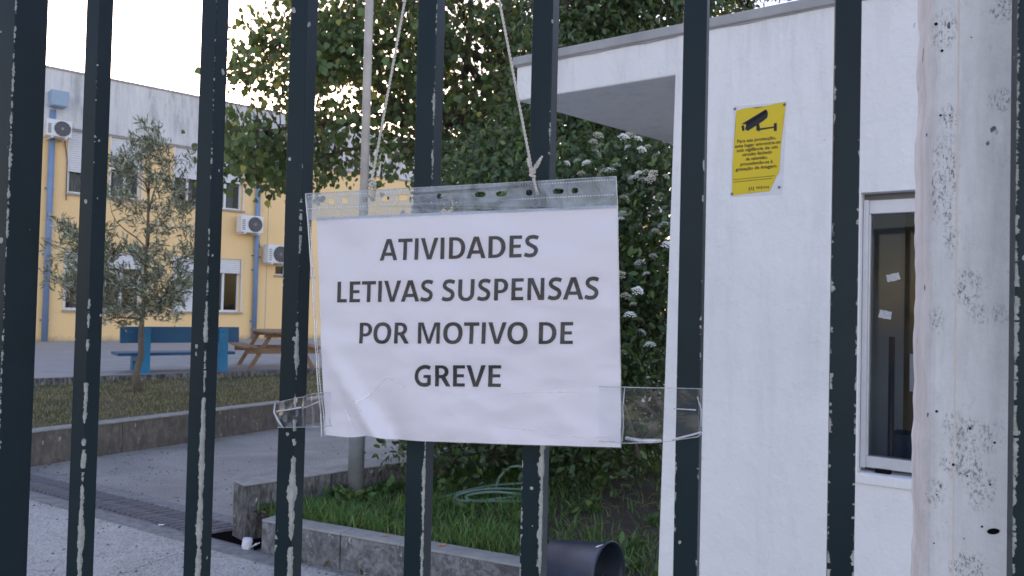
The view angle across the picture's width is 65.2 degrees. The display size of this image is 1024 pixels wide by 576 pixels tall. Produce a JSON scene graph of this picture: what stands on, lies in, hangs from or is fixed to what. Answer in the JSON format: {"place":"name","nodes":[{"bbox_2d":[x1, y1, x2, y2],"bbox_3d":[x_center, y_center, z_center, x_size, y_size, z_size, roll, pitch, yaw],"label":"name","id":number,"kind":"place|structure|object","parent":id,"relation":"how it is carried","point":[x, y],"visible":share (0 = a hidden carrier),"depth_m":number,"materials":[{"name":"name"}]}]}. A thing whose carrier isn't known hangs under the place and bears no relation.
{"place":"outdoors","nodes":[
{"label":"outdoors","id":0,"kind":"place"},
{"bbox_2d":[32,373,323,427],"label":"lawn","id":1,"kind":"structure","parent":0,"point":[113,406],"depth_m":9.34,"materials":[{"name":"plant"}]},
{"bbox_2d":[38,112,196,391],"bbox_3d":[-4.906,-0.444,9.896,2.684,3.530,1.805,1,-1,0],"label":"olive tree","id":2,"kind":"object","parent":1,"relation":"on","point":[180,283],"visible":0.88,"depth_m":9.72,"materials":[{"name":"green plant"}]},
{"bbox_2d":[27,499,343,575],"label":"driveway","id":3,"kind":"structure","parent":0,"point":[45,541],"depth_m":4.66,"materials":[{"name":"concrete"}]},
{"bbox_2d":[30,474,261,549],"bbox_3d":[-3.414,1.544,6.106,4.563,0.028,0.300,1,-2,32],"label":"drain grate","id":4,"kind":"object","parent":3,"relation":"on","point":[152,513],"visible":0.61,"depth_m":5.57,"materials":[{"name":"black metal"}]},
{"bbox_2d":[242,537,259,549],"bbox_3d":[-1.566,1.532,4.796,0.104,0.068,0.060,1,-1,0],"label":"paper cup","id":5,"kind":"object","parent":4,"relation":"on","point":[247,543],"visible":1,"depth_m":4.78,"materials":[{"name":"white paper"}]},
{"bbox_2d":[29,469,273,566],"bbox_3d":[-3.908,1.551,6.418,6.393,0.012,0.550,1,-2,32],"label":"drain margin","id":6,"kind":"object","parent":3,"relation":"on","point":[239,552],"visible":0.4,"depth_m":5.41,"materials":[{"name":"concrete"}]},
{"bbox_2d":[33,434,389,575],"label":"grit","id":7,"kind":"object","parent":3,"relation":"on","point":[120,526],"visible":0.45,"depth_m":5.31,"materials":[{"name":"grey gravel"}]},
{"bbox_2d":[0,0,1023,575],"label":"metal fence","id":8,"kind":"object","parent":3,"relation":"on","point":[22,54],"depth_m":0.82,"materials":[{"name":"metal"}]},
{"bbox_2d":[273,392,330,427],"bbox_3d":[-0.203,0.121,0.794,0.026,0.044,0.096,3,-2,-45],"label":"clear tape","id":9,"kind":"object","parent":8,"relation":"attached to","point":[296,408],"visible":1,"depth_m":0.81,"materials":[{"name":"clear plastic"}]},
{"bbox_2d":[368,0,406,201],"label":"cord","id":10,"kind":"object","parent":8,"relation":"hanging from","point":[372,183],"visible":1,"depth_m":0.75,"materials":[{"name":"fabric"}]},
{"bbox_2d":[305,176,620,446],"bbox_3d":[-0.054,0.023,0.730,0.312,0.245,0.011,1,-1,16],"label":"hanging notice","id":11,"kind":"object","parent":8,"relation":"hanging from","point":[496,327],"visible":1,"depth_m":0.72,"materials":[{"name":"white paper"}]},
{"bbox_2d":[498,0,542,195],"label":"cord","id":12,"kind":"object","parent":8,"relation":"hanging from","point":[532,170],"visible":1,"depth_m":0.71,"materials":[{"name":"fabric"}]},
{"bbox_2d":[602,386,702,443],"bbox_3d":[0.119,0.109,0.683,0.089,0.050,0.017,1,-1,6],"label":"clear tape","id":13,"kind":"object","parent":8,"relation":"attached to","point":[660,440],"visible":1,"depth_m":0.68,"materials":[{"name":"clear plastic"}]},
{"bbox_2d":[910,0,1011,575],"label":"concrete post","id":14,"kind":"object","parent":3,"relation":"on","point":[959,458],"visible":0.92,"depth_m":0.65,"materials":[{"name":"white concrete"}]},
{"bbox_2d":[34,338,623,377],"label":"terrace","id":15,"kind":"structure","parent":0,"point":[54,359],"depth_m":14.12,"materials":[{"name":"concrete"}]},
{"bbox_2d":[111,327,238,373],"bbox_3d":[-5.027,0.908,12.020,1.689,0.665,0.683,2,-2,-37],"label":"blue bench","id":16,"kind":"object","parent":15,"relation":"on","point":[226,335],"visible":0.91,"depth_m":11.77,"materials":[{"name":"paint"}]},
{"bbox_2d":[34,368,321,385],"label":"terrace kerb","id":17,"kind":"structure","parent":15,"relation":"on","point":[103,379],"depth_m":11.24,"materials":[{"name":"concrete"}]},
{"bbox_2d":[229,329,320,368],"bbox_3d":[-3.902,0.997,13.218,1.264,0.596,1.440,2,-2,-28],"label":"picnic table","id":18,"kind":"object","parent":15,"relation":"on","point":[259,350],"visible":0.56,"depth_m":12.72,"materials":[{"name":"brown wood"}]},
{"bbox_2d":[35,65,663,341],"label":"school building","id":19,"kind":"structure","parent":15,"relation":"on","point":[251,290],"depth_m":20.92,"materials":[{"name":"yellow paint"}]},
{"bbox_2d":[43,118,71,141],"bbox_3d":[-10.717,-3.711,18.841,0.535,0.438,0.483,3,-2,-43],"label":"air conditioner","id":20,"kind":"object","parent":19,"relation":"attached to","point":[58,129],"visible":1,"depth_m":18.67,"materials":[{"name":"white plastic"}]},
{"bbox_2d":[62,249,77,311],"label":"window","id":21,"kind":"structure","parent":19,"relation":"in","point":[69,309],"depth_m":19.37,"materials":[{"name":"white plastic"}]},
{"bbox_2d":[65,131,81,195],"bbox_3d":[-10.498,-3.019,19.590,0.825,1.585,0.435,3,-2,-43],"label":"window","id":22,"kind":"structure","parent":19,"relation":"in","point":[75,143],"depth_m":19.40,"materials":[{"name":"white plastic"}]},
{"bbox_2d":[102,252,143,312],"bbox_3d":[-9.878,-0.136,20.177,1.045,1.508,0.435,3,-2,-43],"label":"window","id":23,"kind":"structure","parent":19,"relation":"in","point":[127,258],"depth_m":20.19,"materials":[{"name":"white plastic"}]},
{"bbox_2d":[107,136,143,201],"bbox_3d":[-9.806,-2.987,20.247,0.843,1.585,0.435,3,-2,-43],"label":"window","id":24,"kind":"structure","parent":19,"relation":"in","point":[115,142],"depth_m":20.22,"materials":[{"name":"white plastic"}]},
{"bbox_2d":[171,256,193,312],"bbox_3d":[-8.638,-0.082,21.234,0.838,1.508,0.260,3,-2,-43],"label":"window","id":25,"kind":"structure","parent":19,"relation":"in","point":[188,303],"depth_m":21.23,"materials":[{"name":"white plastic"}]},
{"bbox_2d":[172,146,196,207],"bbox_3d":[-8.661,-2.934,21.334,0.873,1.585,0.435,3,-2,-43],"label":"window","id":26,"kind":"structure","parent":19,"relation":"in","point":[177,150],"depth_m":21.25,"materials":[{"name":"white plastic"}]},
{"bbox_2d":[219,259,242,313],"bbox_3d":[-7.959,-0.049,21.999,1.000,1.512,0.435,3,-2,-43],"label":"window","id":27,"kind":"structure","parent":19,"relation":"in","point":[232,266],"depth_m":22.10,"materials":[{"name":"white plastic"}]},
{"bbox_2d":[222,162,244,212],"bbox_3d":[-7.912,-2.899,22.046,1.020,1.585,0.435,3,-2,-43],"label":"window","id":28,"kind":"structure","parent":19,"relation":"in","point":[227,204],"depth_m":22.24,"materials":[{"name":"white plastic"}]},
{"bbox_2d":[236,215,263,235],"bbox_3d":[-7.269,-1.732,22.115,0.640,0.511,0.483,3,-2,-43],"label":"air conditioner","id":29,"kind":"object","parent":19,"relation":"attached to","point":[252,225],"visible":1,"depth_m":21.92,"materials":[{"name":"white plastic"}]},
{"bbox_2d":[263,244,283,264],"bbox_3d":[-6.713,-0.936,22.642,0.611,0.561,0.483,3,-2,-43],"label":"air conditioner","id":30,"kind":"object","parent":19,"relation":"attached to","point":[273,253],"visible":0.79,"depth_m":22.42,"materials":[{"name":"white plastic"}]},
{"bbox_2d":[274,265,282,276],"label":"window","id":31,"kind":"structure","parent":19,"relation":"in","point":[276,275],"depth_m":23.08,"materials":[{"name":"white plastic"}]},
{"bbox_2d":[31,333,664,575],"bbox_3d":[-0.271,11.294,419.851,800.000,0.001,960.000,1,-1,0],"label":"ground","id":32,"kind":"structure","parent":0,"point":[245,455],"depth_m":7.33,"materials":[{"name":"concrete"}]},
{"bbox_2d":[31,395,324,466],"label":"retaining wall","id":33,"kind":"structure","parent":32,"relation":"on","point":[51,445],"depth_m":8.01,"materials":[{"name":"grey concrete"}]},
{"bbox_2d":[181,0,532,207],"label":"broadleaf tree","id":34,"kind":"object","parent":32,"relation":"on","point":[340,38],"visible":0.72,"depth_m":9.43,"materials":[{"name":"green plant"}]},
{"bbox_2d":[261,515,519,575],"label":"planter kerb","id":35,"kind":"structure","parent":32,"relation":"on","point":[355,550],"depth_m":4.40,"materials":[{"name":"grey concrete"}]},
{"bbox_2d":[232,425,660,539],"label":"planter wall","id":36,"kind":"structure","parent":32,"relation":"on","point":[250,494],"depth_m":5.28,"materials":[{"name":"concrete"}]},
{"bbox_2d":[513,0,918,575],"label":"guard booth","id":37,"kind":"object","parent":32,"relation":"on","point":[764,456],"visible":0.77,"depth_m":2.48,"materials":[{"name":"white paint"}]},
{"bbox_2d":[730,102,786,196],"bbox_3d":[0.772,-0.435,2.512,0.175,0.294,0.007,0,-2,36],"label":"surveillance sign","id":38,"kind":"object","parent":37,"relation":"attached to","point":[758,149],"visible":1,"depth_m":2.51,"materials":[{"name":"yellow plastic"}]},
{"bbox_2d":[878,310,891,319],"bbox_3d":[1.083,0.077,2.322,0.038,0.030,0.001,0,-2,36],"label":"paper scrap","id":39,"kind":"object","parent":37,"relation":"attached to","point":[884,314],"visible":1,"depth_m":2.32,"materials":[{"name":"white paper"}]},
{"bbox_2d":[855,192,914,490],"bbox_3d":[1.296,0.147,2.193,0.642,0.839,0.152,0,-2,36],"label":"window","id":40,"kind":"structure","parent":37,"relation":"in","point":[895,203],"depth_m":2.33,"materials":[{"name":"metal"}]},
{"bbox_2d":[886,272,900,281],"bbox_3d":[1.102,-0.031,2.313,0.040,0.030,0.001,0,-2,36],"label":"paper scrap","id":41,"kind":"object","parent":37,"relation":"attached to","point":[893,277],"visible":1,"depth_m":2.31,"materials":[{"name":"white paper"}]},
{"bbox_2d":[46,0,795,238],"label":"sky","id":42,"kind":"structure","parent":0,"point":[156,43],"materials":[{"name":"white"}]},
{"bbox_2d":[254,447,662,575],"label":"planter soil","id":43,"kind":"structure","parent":0,"point":[647,490],"depth_m":5.15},
{"bbox_2d":[37,429,660,574],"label":"dry leaves","id":44,"kind":"object","parent":43,"relation":"on","point":[611,509],"depth_m":5.23,"materials":[{"name":"brown plant"}]},
{"bbox_2d":[347,0,373,499],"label":"lamp pole","id":45,"kind":"object","parent":43,"relation":"on","point":[356,456],"visible":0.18,"depth_m":5.39,"materials":[{"name":"metal"}]},
{"bbox_2d":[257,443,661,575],"bbox_3d":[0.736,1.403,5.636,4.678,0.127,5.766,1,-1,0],"label":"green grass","id":46,"kind":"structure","parent":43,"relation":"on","point":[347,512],"depth_m":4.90,"materials":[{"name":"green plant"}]},
{"bbox_2d":[438,465,521,502],"bbox_3d":[-0.097,1.315,5.379,0.732,0.223,0.406,2,-2,-33],"label":"garden hose","id":47,"kind":"object","parent":43,"relation":"on","point":[483,490],"visible":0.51,"depth_m":5.38,"materials":[{"name":"green rubber"}]},
{"bbox_2d":[324,460,660,575],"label":"weeds","id":48,"kind":"object","parent":43,"relation":"on","point":[391,482],"visible":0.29,"depth_m":5.12,"materials":[{"name":"green plant"}]},
{"bbox_2d":[364,112,672,499],"bbox_3d":[0.538,-0.164,6.297,3.334,3.381,2.712,1,-1,0],"label":"flowering bush","id":49,"kind":"object","parent":43,"relation":"on","point":[643,174],"visible":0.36,"depth_m":5.58,"materials":[{"name":"green plant"}]},
{"bbox_2d":[546,539,624,575],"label":"plastic bucket","id":50,"kind":"object","parent":43,"relation":"on","point":[576,558],"visible":0.98,"depth_m":3.63,"materials":[{"name":"black plastic"}]},
{"bbox_2d":[408,0,791,211],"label":"evergreen tree","id":51,"kind":"object","parent":43,"relation":"on","point":[583,21],"visible":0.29,"depth_m":6.99,"materials":[{"name":"green plant"}]}
]}

